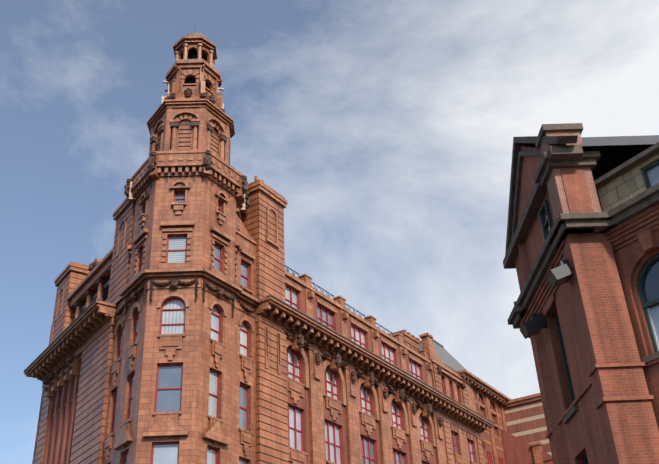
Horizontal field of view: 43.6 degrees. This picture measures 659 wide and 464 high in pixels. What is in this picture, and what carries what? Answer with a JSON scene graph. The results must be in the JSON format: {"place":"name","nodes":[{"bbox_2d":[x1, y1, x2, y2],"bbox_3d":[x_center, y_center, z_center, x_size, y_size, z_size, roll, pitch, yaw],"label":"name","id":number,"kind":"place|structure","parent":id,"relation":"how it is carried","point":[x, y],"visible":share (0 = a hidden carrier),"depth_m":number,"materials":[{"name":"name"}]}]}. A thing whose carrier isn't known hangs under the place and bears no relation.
{"place":"outdoors","nodes":[
{"label":"outdoors","id":0,"kind":"place"},
{"bbox_2d":[0,0,658,463],"label":"sky","id":1,"kind":"structure","parent":0,"point":[386,129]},
{"label":"ground","id":2,"kind":"structure","parent":0,"visible":0},
{"bbox_2d":[23,28,552,463],"bbox_3d":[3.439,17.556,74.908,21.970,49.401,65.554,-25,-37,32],"label":"building","id":3,"kind":"structure","parent":2,"relation":"on","point":[194,321],"depth_m":54.36,"materials":[{"name":"brown brick"}]},
{"bbox_2d":[503,123,658,463],"bbox_3d":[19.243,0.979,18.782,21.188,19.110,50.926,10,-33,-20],"label":"brick building","id":4,"kind":"structure","parent":2,"relation":"on","point":[582,248],"depth_m":23.41,"materials":[{"name":"red brick"}]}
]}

